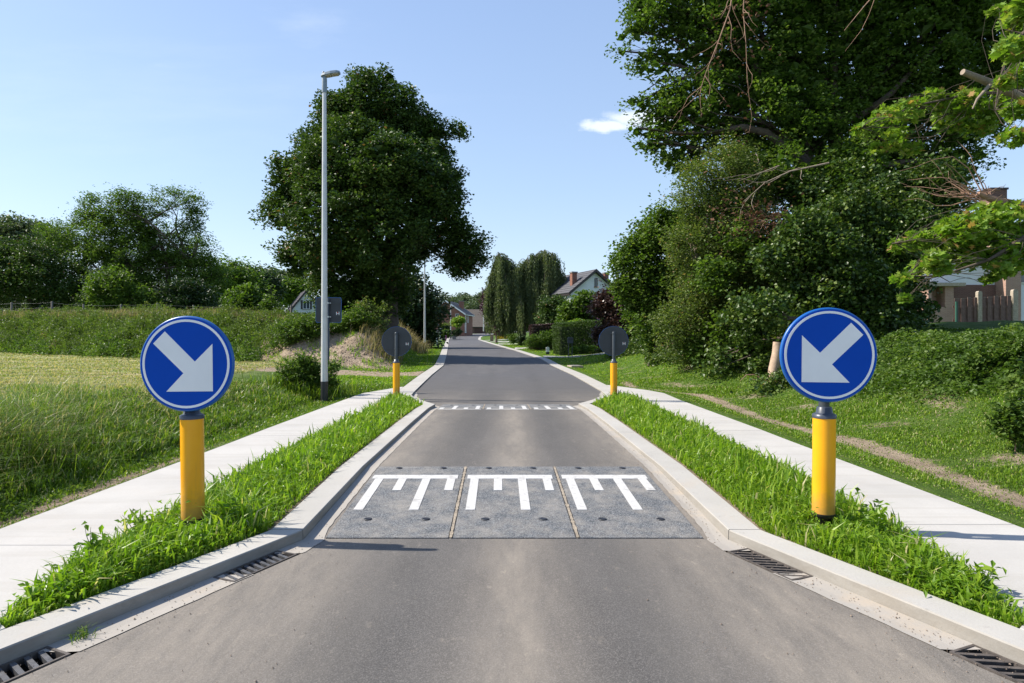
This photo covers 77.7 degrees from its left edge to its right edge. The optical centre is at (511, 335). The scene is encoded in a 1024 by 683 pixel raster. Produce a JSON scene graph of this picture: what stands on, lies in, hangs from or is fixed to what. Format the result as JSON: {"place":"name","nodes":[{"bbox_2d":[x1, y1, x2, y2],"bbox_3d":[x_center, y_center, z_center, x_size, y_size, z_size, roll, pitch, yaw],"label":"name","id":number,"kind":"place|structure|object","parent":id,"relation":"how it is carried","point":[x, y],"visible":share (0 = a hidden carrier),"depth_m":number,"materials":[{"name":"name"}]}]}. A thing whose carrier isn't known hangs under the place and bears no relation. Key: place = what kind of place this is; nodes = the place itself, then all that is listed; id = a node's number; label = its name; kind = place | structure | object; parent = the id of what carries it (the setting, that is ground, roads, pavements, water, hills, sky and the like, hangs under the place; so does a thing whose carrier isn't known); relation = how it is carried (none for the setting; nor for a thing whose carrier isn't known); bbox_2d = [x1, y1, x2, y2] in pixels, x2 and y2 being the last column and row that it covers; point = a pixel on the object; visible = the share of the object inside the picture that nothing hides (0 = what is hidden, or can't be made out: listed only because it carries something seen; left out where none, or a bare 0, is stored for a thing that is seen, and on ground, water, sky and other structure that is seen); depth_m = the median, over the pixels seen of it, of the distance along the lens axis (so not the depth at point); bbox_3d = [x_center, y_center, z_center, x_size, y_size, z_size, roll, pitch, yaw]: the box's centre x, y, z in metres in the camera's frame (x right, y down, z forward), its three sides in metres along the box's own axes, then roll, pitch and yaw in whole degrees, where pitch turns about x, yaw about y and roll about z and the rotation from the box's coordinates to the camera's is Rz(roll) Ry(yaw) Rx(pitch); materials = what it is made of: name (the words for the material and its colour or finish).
{"place":"outdoors","nodes":[
{"label":"outdoors","id":0,"kind":"place"},
{"bbox_2d":[2,380,265,448],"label":"tussock grass","id":1,"kind":"structure","parent":0,"point":[143,396],"depth_m":9.95,"materials":[{"name":"green plant"}]},
{"bbox_2d":[0,344,295,400],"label":"field grass","id":2,"kind":"structure","parent":0,"point":[117,378],"depth_m":22.21,"materials":[{"name":"green plant"}]},
{"bbox_2d":[0,387,402,630],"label":"pavement","id":3,"kind":"structure","parent":0,"point":[28,545],"depth_m":5.42,"materials":[{"name":"concrete"}]},
{"bbox_2d":[10,333,1013,682],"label":"road","id":4,"kind":"structure","parent":0,"point":[508,611],"depth_m":3.44,"materials":[{"name":"grey asphalt"}]},
{"bbox_2d":[38,392,439,651],"bbox_3d":[-2.242,1.468,5.600,1.736,0.144,23.200,0,0,0],"label":"gutter","id":5,"kind":"object","parent":4,"relation":"on","point":[310,540],"visible":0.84,"depth_m":3.73,"materials":[{"name":"concrete"}]},
{"bbox_2d":[0,646,70,682],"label":"drain grate","id":6,"kind":"object","parent":5,"relation":"in","point":[14,669],"visible":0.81,"depth_m":2.92,"materials":[{"name":"metal"}]},
{"bbox_2d":[68,624,103,644],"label":"grass tuft","id":7,"kind":"object","parent":5,"relation":"on","point":[83,634],"visible":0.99,"depth_m":3.14,"materials":[{"name":"green plant"}]},
{"bbox_2d":[210,550,296,593],"bbox_3d":[-1.657,1.705,4.136,0.202,0.424,0.576,0,0,24],"label":"drain grate","id":8,"kind":"object","parent":5,"relation":"in","point":[260,564],"visible":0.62,"depth_m":4.14,"materials":[{"name":"metal"}]},
{"bbox_2d":[438,404,574,408],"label":"road marking","id":9,"kind":"structure","parent":4,"relation":"on","point":[502,406],"depth_m":13.26,"materials":[{"name":"white paint"}]},
{"bbox_2d":[4,412,1019,682],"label":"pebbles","id":10,"kind":"object","parent":4,"relation":"on","point":[628,586],"visible":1,"depth_m":3.57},
{"bbox_2d":[326,467,702,538],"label":"speed ramp","id":11,"kind":"structure","parent":4,"relation":"on","point":[511,503],"depth_m":5.41,"materials":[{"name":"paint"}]},
{"bbox_2d":[573,392,979,649],"bbox_3d":[2.153,1.468,5.574,1.527,0.144,23.209,0,0,-2],"label":"gutter","id":12,"kind":"object","parent":4,"relation":"on","point":[840,595],"visible":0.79,"depth_m":3.72,"materials":[{"name":"concrete"}]},
{"bbox_2d":[728,548,815,592],"bbox_3d":[1.682,1.705,4.173,0.202,0.424,0.603,0,0,-22],"label":"drain grate","id":13,"kind":"object","parent":12,"relation":"in","point":[771,565],"visible":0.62,"depth_m":4.17,"materials":[{"name":"metal"}]},
{"bbox_2d":[949,644,1023,682],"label":"drain grate","id":14,"kind":"object","parent":12,"relation":"in","point":[991,662],"visible":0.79,"depth_m":2.92,"materials":[{"name":"metal"}]},
{"bbox_2d":[0,320,1023,551],"bbox_3d":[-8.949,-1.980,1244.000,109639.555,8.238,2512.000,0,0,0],"label":"ground","id":15,"kind":"structure","parent":0,"point":[973,485],"depth_m":10.28,"materials":[{"name":"green plant"}]},
{"bbox_2d":[0,210,81,311],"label":"grey poplar tree","id":16,"kind":"object","parent":15,"relation":"on","point":[10,226],"visible":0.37,"depth_m":93.33,"materials":[{"name":"green plant"}]},
{"bbox_2d":[0,233,92,311],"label":"round tree","id":17,"kind":"object","parent":15,"relation":"on","point":[29,272],"visible":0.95,"depth_m":57.00,"materials":[{"name":"green plant"}]},
{"bbox_2d":[0,374,145,408],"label":"tussock grass","id":18,"kind":"structure","parent":15,"relation":"on","point":[67,392],"depth_m":10.02,"materials":[{"name":"green plant"}]},
{"bbox_2d":[0,382,179,496],"bbox_3d":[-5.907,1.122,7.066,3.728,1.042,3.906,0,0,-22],"label":"tussock grass","id":19,"kind":"structure","parent":15,"relation":"on","point":[8,426],"depth_m":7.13,"materials":[{"name":"green plant"}]},
{"bbox_2d":[1,287,212,313],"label":"wood","id":20,"kind":"object","parent":15,"relation":"on","point":[41,305],"visible":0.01,"depth_m":193.01,"materials":[{"name":"green plant"}]},
{"bbox_2d":[68,263,167,311],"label":"willow shrub","id":21,"kind":"object","parent":15,"relation":"on","point":[109,288],"visible":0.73,"depth_m":55.09,"materials":[{"name":"green plant"}]},
{"bbox_2d":[29,182,238,304],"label":"willow tree","id":22,"kind":"object","parent":15,"relation":"on","point":[155,256],"visible":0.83,"depth_m":61.22,"materials":[{"name":"green plant"}]},
{"bbox_2d":[10,301,291,313],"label":"wire fence","id":23,"kind":"object","parent":15,"relation":"on","point":[11,306],"visible":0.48,"depth_m":49.94,"materials":[{"name":"grey metal"}]},
{"bbox_2d":[0,376,332,521],"bbox_3d":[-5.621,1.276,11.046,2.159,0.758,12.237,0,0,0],"label":"tall verge grass","id":24,"kind":"structure","parent":15,"relation":"on","point":[167,433],"depth_m":8.83,"materials":[{"name":"green plant"}]},
{"bbox_2d":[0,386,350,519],"bbox_3d":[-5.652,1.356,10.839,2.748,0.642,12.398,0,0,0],"label":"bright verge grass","id":25,"kind":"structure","parent":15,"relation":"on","point":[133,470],"depth_m":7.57,"materials":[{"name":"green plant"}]},
{"bbox_2d":[141,275,226,312],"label":"hawthorn shrub","id":26,"kind":"object","parent":15,"relation":"on","point":[178,295],"visible":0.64,"depth_m":57.01,"materials":[{"name":"green plant"}]},
{"bbox_2d":[0,306,381,334],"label":"seeding grass","id":27,"kind":"structure","parent":15,"relation":"on","point":[128,312],"depth_m":40.60,"materials":[{"name":"green plant"}]},
{"bbox_2d":[0,301,387,361],"bbox_3d":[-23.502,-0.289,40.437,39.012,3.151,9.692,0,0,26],"label":"bank grass","id":28,"kind":"structure","parent":15,"relation":"on","point":[83,327],"depth_m":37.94,"materials":[{"name":"green plant"}]},
{"bbox_2d":[0,380,402,527],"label":"verge grass","id":29,"kind":"structure","parent":15,"relation":"on","point":[308,409],"depth_m":8.68,"materials":[{"name":"green plant"}]},
{"bbox_2d":[0,390,428,627],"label":"island grass","id":30,"kind":"structure","parent":15,"relation":"on","point":[17,614],"depth_m":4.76,"materials":[{"name":"green plant"}]},
{"bbox_2d":[72,521,111,555],"bbox_3d":[-2.617,1.283,3.959,0.211,0.276,0.169,0,0,-44],"label":"tall weed","id":31,"kind":"object","parent":30,"relation":"on","point":[94,537],"visible":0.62,"depth_m":3.95,"materials":[{"name":"green plant"}]},
{"bbox_2d":[114,508,153,531],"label":"tall weed","id":32,"kind":"object","parent":30,"relation":"on","point":[129,521],"visible":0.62,"depth_m":4.59,"materials":[{"name":"green plant"}]},
{"bbox_2d":[140,316,234,524],"bbox_3d":[-2.367,0.681,4.702,0.700,1.648,0.168,-1,0,2],"label":"direction sign","id":33,"kind":"object","parent":30,"relation":"on","point":[187,365],"visible":0.89,"depth_m":4.63,"materials":[{"name":"plastic"}]},
{"bbox_2d":[216,492,244,516],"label":"tall weed","id":34,"kind":"object","parent":30,"relation":"on","point":[227,506],"visible":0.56,"depth_m":4.79,"materials":[{"name":"green plant"}]},
{"bbox_2d":[382,326,411,394],"bbox_3d":[-2.700,0.660,14.838,0.700,1.740,0.168,0,0,-2],"label":"direction sign","id":35,"kind":"object","parent":30,"relation":"on","point":[396,341],"visible":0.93,"depth_m":14.88,"materials":[{"name":"plastic"}]},
{"bbox_2d":[196,253,272,308],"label":"background tree","id":36,"kind":"object","parent":15,"relation":"on","point":[240,276],"visible":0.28,"depth_m":83.14,"materials":[{"name":"green plant"}]},
{"bbox_2d":[0,333,487,664],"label":"kerb","id":37,"kind":"structure","parent":15,"relation":"on","point":[302,519],"depth_m":3.95,"materials":[{"name":"concrete"}]},
{"bbox_2d":[218,280,269,312],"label":"elder bush","id":38,"kind":"object","parent":15,"relation":"on","point":[244,296],"visible":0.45,"depth_m":40.44,"materials":[{"name":"green plant"}]},
{"bbox_2d":[244,263,289,302],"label":"background tree","id":39,"kind":"object","parent":15,"relation":"on","point":[275,279],"visible":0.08,"depth_m":91.53,"materials":[{"name":"green plant"}]},
{"bbox_2d":[257,284,285,311],"bbox_3d":[-14.630,-1.938,39.034,1.755,2.490,1.639,0,0,0],"label":"ash sapling","id":40,"kind":"object","parent":15,"relation":"on","point":[270,302],"visible":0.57,"depth_m":38.86,"materials":[{"name":"green plant"}]},
{"bbox_2d":[257,265,302,308],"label":"background tree","id":41,"kind":"object","parent":15,"relation":"on","point":[280,273],"visible":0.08,"depth_m":148.41,"materials":[{"name":"green plant"}]},
{"bbox_2d":[276,276,313,307],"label":"background tree","id":42,"kind":"object","parent":15,"relation":"on","point":[293,291],"visible":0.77,"depth_m":132.56,"materials":[{"name":"green plant"}]},
{"bbox_2d":[267,308,329,350],"bbox_3d":[-10.305,-0.368,30.953,3.123,2.245,2.018,0,0,0],"label":"nettle bush","id":43,"kind":"object","parent":15,"relation":"on","point":[301,329],"visible":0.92,"depth_m":30.63,"materials":[{"name":"green plant"}]},
{"bbox_2d":[286,290,315,313],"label":"gable house","id":44,"kind":"structure","parent":15,"relation":"on","point":[299,305],"depth_m":85.48,"materials":[{"name":"paint"}]},
{"bbox_2d":[241,371,365,400],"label":"rank grass","id":45,"kind":"structure","parent":15,"relation":"on","point":[301,389],"depth_m":15.83,"materials":[{"name":"green plant"}]},
{"bbox_2d":[272,347,344,389],"bbox_3d":[-5.320,0.972,16.208,2.082,1.351,1.067,0,0,0],"label":"roadside bush","id":46,"kind":"object","parent":15,"relation":"on","point":[303,367],"visible":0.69,"depth_m":16.03,"materials":[{"name":"green plant"}]},
{"bbox_2d":[235,321,411,370],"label":"heap grass","id":47,"kind":"structure","parent":15,"relation":"on","point":[357,353],"depth_m":29.55,"materials":[{"name":"green plant"}]},
{"bbox_2d":[247,329,408,370],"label":"earth clods","id":48,"kind":"object","parent":15,"relation":"on","point":[391,363],"visible":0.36,"depth_m":29.63,"materials":[{"name":"brown soil"}]},
{"bbox_2d":[316,297,341,378],"bbox_3d":[-4.915,0.321,16.991,0.680,2.682,0.129,0,0,-3],"label":"road sign","id":49,"kind":"object","parent":15,"relation":"on","point":[334,309],"visible":0.76,"depth_m":17.03,"materials":[{"name":"metal"}]},
{"bbox_2d":[321,70,340,401],"bbox_3d":[-4.429,-2.232,15.500,0.466,8.423,0.216,0,0,0],"label":"lamp post","id":50,"kind":"object","parent":15,"relation":"on","point":[324,316],"visible":0.94,"depth_m":15.45,"materials":[{"name":"grey metal"}]},
{"bbox_2d":[329,301,382,336],"bbox_3d":[-7.919,-0.499,31.494,3.018,2.920,2.266,0,0,0],"label":"bramble bush","id":51,"kind":"object","parent":15,"relation":"on","point":[354,317],"visible":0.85,"depth_m":31.15,"materials":[{"name":"green plant"}]},
{"bbox_2d":[247,62,496,327],"bbox_3d":[-8.477,-8.353,37.887,15.296,16.798,10.151,0,0,0],"label":"oak tree","id":52,"kind":"object","parent":15,"relation":"on","point":[388,170],"visible":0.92,"depth_m":36.35,"materials":[{"name":"green plant"}]},
{"bbox_2d":[348,320,403,362],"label":"seeding grass","id":53,"kind":"structure","parent":15,"relation":"on","point":[374,346],"depth_m":30.07,"materials":[{"name":"beige plant"}]},
{"bbox_2d":[353,296,398,336],"bbox_3d":[-6.795,-0.548,32.314,3.182,3.034,2.353,0,0,27],"label":"willowherb bush","id":54,"kind":"object","parent":15,"relation":"on","point":[377,309],"visible":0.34,"depth_m":32.34,"materials":[{"name":"green plant"}]},
{"bbox_2d":[332,339,442,388],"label":"verge grass","id":55,"kind":"structure","parent":15,"relation":"on","point":[424,360],"depth_m":26.82,"materials":[{"name":"green plant"}]},
{"bbox_2d":[399,322,433,354],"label":"seeding grass","id":56,"kind":"structure","parent":15,"relation":"on","point":[418,346],"depth_m":44.30,"materials":[{"name":"beige plant"}]},
{"bbox_2d":[424,261,428,343],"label":"lamp post","id":57,"kind":"object","parent":15,"relation":"on","point":[424,307],"visible":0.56,"depth_m":49.94,"materials":[{"name":"grey metal"}]},
{"bbox_2d":[399,268,454,347],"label":"undergrowth tree","id":58,"kind":"object","parent":15,"relation":"on","point":[414,320],"visible":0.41,"depth_m":55.01,"materials":[{"name":"green plant"}]},
{"bbox_2d":[434,300,474,335],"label":"gable house","id":59,"kind":"structure","parent":15,"relation":"on","point":[457,310],"depth_m":128.99,"materials":[{"name":"brown brick"}]},
{"bbox_2d":[464,299,479,308],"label":"tree","id":60,"kind":"object","parent":15,"relation":"on","point":[475,305],"visible":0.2,"depth_m":213.52,"materials":[{"name":"green plant"}]},
{"bbox_2d":[466,309,492,333],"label":"long garage","id":61,"kind":"structure","parent":15,"relation":"on","point":[477,323],"depth_m":160.56,"materials":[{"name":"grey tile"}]},
{"bbox_2d":[477,279,506,342],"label":"plum tree","id":62,"kind":"object","parent":15,"relation":"on","point":[481,305],"visible":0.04,"depth_m":79.64,"materials":[{"name":"green plant"}]},
{"bbox_2d":[482,249,566,340],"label":"weeping beech tree","id":63,"kind":"object","parent":15,"relation":"on","point":[511,303],"visible":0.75,"depth_m":65.10,"materials":[{"name":"green plant"}]},
{"bbox_2d":[522,329,555,349],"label":"laurel shrub","id":64,"kind":"object","parent":15,"relation":"on","point":[532,339],"visible":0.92,"depth_m":48.84,"materials":[{"name":"green plant"}]},
{"bbox_2d":[528,323,553,349],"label":"beech hedge","id":65,"kind":"object","parent":15,"relation":"on","point":[534,329],"visible":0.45,"depth_m":50.07,"materials":[{"name":"green plant"}]},
{"bbox_2d":[533,294,570,327],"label":"garden tree","id":66,"kind":"object","parent":15,"relation":"on","point":[547,313],"visible":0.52,"depth_m":55.38,"materials":[{"name":"green plant"}]},
{"bbox_2d":[550,289,603,330],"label":"garden tree","id":67,"kind":"object","parent":15,"relation":"on","point":[567,312],"visible":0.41,"depth_m":49.39,"materials":[{"name":"green plant"}]},
{"bbox_2d":[551,319,603,355],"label":"conifer hedge","id":68,"kind":"object","parent":15,"relation":"on","point":[563,333],"visible":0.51,"depth_m":41.09,"materials":[{"name":"green plant"}]},
{"bbox_2d":[550,269,611,315],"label":"gable house","id":69,"kind":"structure","parent":15,"relation":"on","point":[580,281],"depth_m":62.15,"materials":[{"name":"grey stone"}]},
{"bbox_2d":[498,343,708,385],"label":"verge grass","id":70,"kind":"structure","parent":15,"relation":"on","point":[581,362],"depth_m":29.52,"materials":[{"name":"green plant"}]},
{"bbox_2d":[581,277,649,354],"bbox_3d":[5.855,-1.180,34.132,4.390,4.988,3.448,0,0,0],"label":"copper beech tree","id":71,"kind":"object","parent":15,"relation":"on","point":[602,304],"visible":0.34,"depth_m":33.55,"materials":[{"name":"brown plant"}]},
{"bbox_2d":[601,184,772,367],"bbox_3d":[6.114,-2.340,22.078,5.243,7.253,9.284,0,0,0],"label":"hazel tree","id":72,"kind":"object","parent":15,"relation":"on","point":[636,278],"visible":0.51,"depth_m":24.24,"materials":[{"name":"green plant"}]},
{"bbox_2d":[698,174,796,254],"bbox_3d":[6.868,-3.475,18.727,3.362,2.209,2.125,0,0,0],"label":"clump","id":73,"kind":"object","parent":72,"relation":"attached to","point":[757,212],"visible":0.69,"depth_m":18.59,"materials":[{"name":"green plant"}]},
{"bbox_2d":[604,327,784,376],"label":"undergrowth","id":74,"kind":"object","parent":15,"relation":"on","point":[753,366],"visible":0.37,"depth_m":18.94,"materials":[{"name":"green plant"}]},
{"bbox_2d":[636,116,820,370],"bbox_3d":[7.387,-2.857,20.854,6.698,8.140,4.066,0,0,0],"label":"hornbeam tree","id":75,"kind":"object","parent":15,"relation":"on","point":[734,166],"visible":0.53,"depth_m":20.09,"materials":[{"name":"green plant"}]},
{"bbox_2d":[478,332,1023,664],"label":"kerb","id":76,"kind":"structure","parent":15,"relation":"on","point":[726,519],"depth_m":3.98,"materials":[{"name":"concrete"}]},
{"bbox_2d":[740,342,780,384],"bbox_3d":[6.420,0.750,15.874,1.559,1.181,0.849,0,0,0],"label":"tree stump","id":77,"kind":"object","parent":15,"relation":"on","point":[774,364],"visible":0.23,"depth_m":15.90,"materials":[{"name":"beige wood"}]},
{"bbox_2d":[730,368,792,400],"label":"undergrowth","id":78,"kind":"object","parent":15,"relation":"on","point":[768,386],"visible":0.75,"depth_m":15.31,"materials":[{"name":"green plant"}]},
{"bbox_2d":[592,390,1023,628],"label":"island grass","id":79,"kind":"structure","parent":15,"relation":"on","point":[1000,610],"depth_m":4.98,"materials":[{"name":"green plant"}]},
{"bbox_2d":[599,326,627,395],"bbox_3d":[2.385,0.655,14.888,0.700,1.750,0.168,0,0,2],"label":"direction sign","id":80,"kind":"object","parent":79,"relation":"on","point":[613,341],"visible":0.88,"depth_m":14.93,"materials":[{"name":"plastic"}]},
{"bbox_2d":[779,308,876,524],"bbox_3d":[2.332,0.647,4.747,0.700,1.706,0.168,0,0,3],"label":"direction sign","id":81,"kind":"object","parent":79,"relation":"on","point":[827,356],"visible":0.95,"depth_m":4.67,"materials":[{"name":"plastic"}]},
{"bbox_2d":[855,487,889,525],"bbox_3d":[2.603,1.269,4.607,0.259,0.315,0.253,0,0,0],"label":"tall weed","id":82,"kind":"object","parent":79,"relation":"on","point":[865,505],"visible":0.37,"depth_m":4.62,"materials":[{"name":"green plant"}]},
{"bbox_2d":[855,504,890,532],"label":"tall weed","id":83,"kind":"object","parent":79,"relation":"on","point":[877,513],"visible":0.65,"depth_m":4.38,"materials":[{"name":"green plant"}]},
{"bbox_2d":[967,560,1006,588],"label":"tall weed","id":84,"kind":"object","parent":79,"relation":"on","point":[992,570],"visible":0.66,"depth_m":3.54,"materials":[{"name":"green plant"}]},
{"bbox_2d":[595,363,1023,526],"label":"verge grass","id":85,"kind":"structure","parent":15,"relation":"on","point":[888,412],"depth_m":9.46,"materials":[{"name":"green plant"}]},
{"bbox_2d":[604,0,1023,306],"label":"oak tree","id":86,"kind":"object","parent":15,"relation":"on","point":[806,95],"visible":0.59,"depth_m":22.18,"materials":[{"name":"green plant"}]},
{"bbox_2d":[664,0,756,136],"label":"dead branch","id":87,"kind":"object","parent":86,"relation":"attached to","point":[718,43],"visible":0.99,"depth_m":19.50,"materials":[{"name":"brown wood"}]},
{"bbox_2d":[711,0,780,145],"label":"dead branch","id":88,"kind":"object","parent":86,"relation":"attached to","point":[758,15],"visible":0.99,"depth_m":19.29,"materials":[{"name":"brown wood"}]},
{"bbox_2d":[691,138,987,379],"bbox_3d":[9.729,-2.531,18.754,9.292,7.664,5.403,0,0,-27],"label":"ivy clad tree","id":89,"kind":"object","parent":15,"relation":"on","point":[833,258],"visible":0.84,"depth_m":17.54,"materials":[{"name":"green plant"}]},
{"bbox_2d":[704,162,828,219],"bbox_3d":[7.346,-4.150,18.199,3.572,1.684,1.044,0,0,0],"label":"dead branch","id":90,"kind":"object","parent":89,"relation":"attached to","point":[779,176],"visible":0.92,"depth_m":18.29,"materials":[{"name":"brown wood"}]},
{"bbox_2d":[706,322,1023,403],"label":"ivy ground cover","id":91,"kind":"object","parent":15,"relation":"on","point":[916,342],"visible":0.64,"depth_m":12.31,"materials":[{"name":"green plant"}]},
{"bbox_2d":[850,0,1023,303],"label":"maple tree","id":92,"kind":"object","parent":15,"relation":"on","point":[991,222],"visible":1,"depth_m":9.46,"materials":[{"name":"green plant"}]},
{"bbox_2d":[909,187,1023,322],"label":"brick house","id":93,"kind":"structure","parent":15,"relation":"on","point":[965,288],"depth_m":38.40,"materials":[{"name":"brick"}]},
{"bbox_2d":[945,323,1023,385],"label":"bramble bush","id":94,"kind":"object","parent":15,"relation":"on","point":[980,361],"visible":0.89,"depth_m":10.43,"materials":[{"name":"green plant"}]},
{"bbox_2d":[953,289,1017,321],"bbox_3d":[22.312,-0.978,29.978,3.014,2.374,0.219,0,0,-1],"label":"plank fence","id":95,"kind":"object","parent":15,"relation":"on","point":[971,309],"visible":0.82,"depth_m":29.96,"materials":[{"name":"brown wood"}]},
{"bbox_2d":[981,392,1023,451],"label":"bramble bush","id":96,"kind":"object","parent":15,"relation":"on","point":[1007,422],"visible":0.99,"depth_m":7.54,"materials":[{"name":"green plant"}]},
{"bbox_2d":[0,0,1023,331],"label":"sky","id":97,"kind":"structure","parent":0,"point":[196,94],"materials":[{"name":"blue"}]},
{"bbox_2d":[608,385,1023,629],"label":"pavement","id":98,"kind":"structure","parent":0,"point":[985,539],"depth_m":5.39,"materials":[{"name":"concrete"}]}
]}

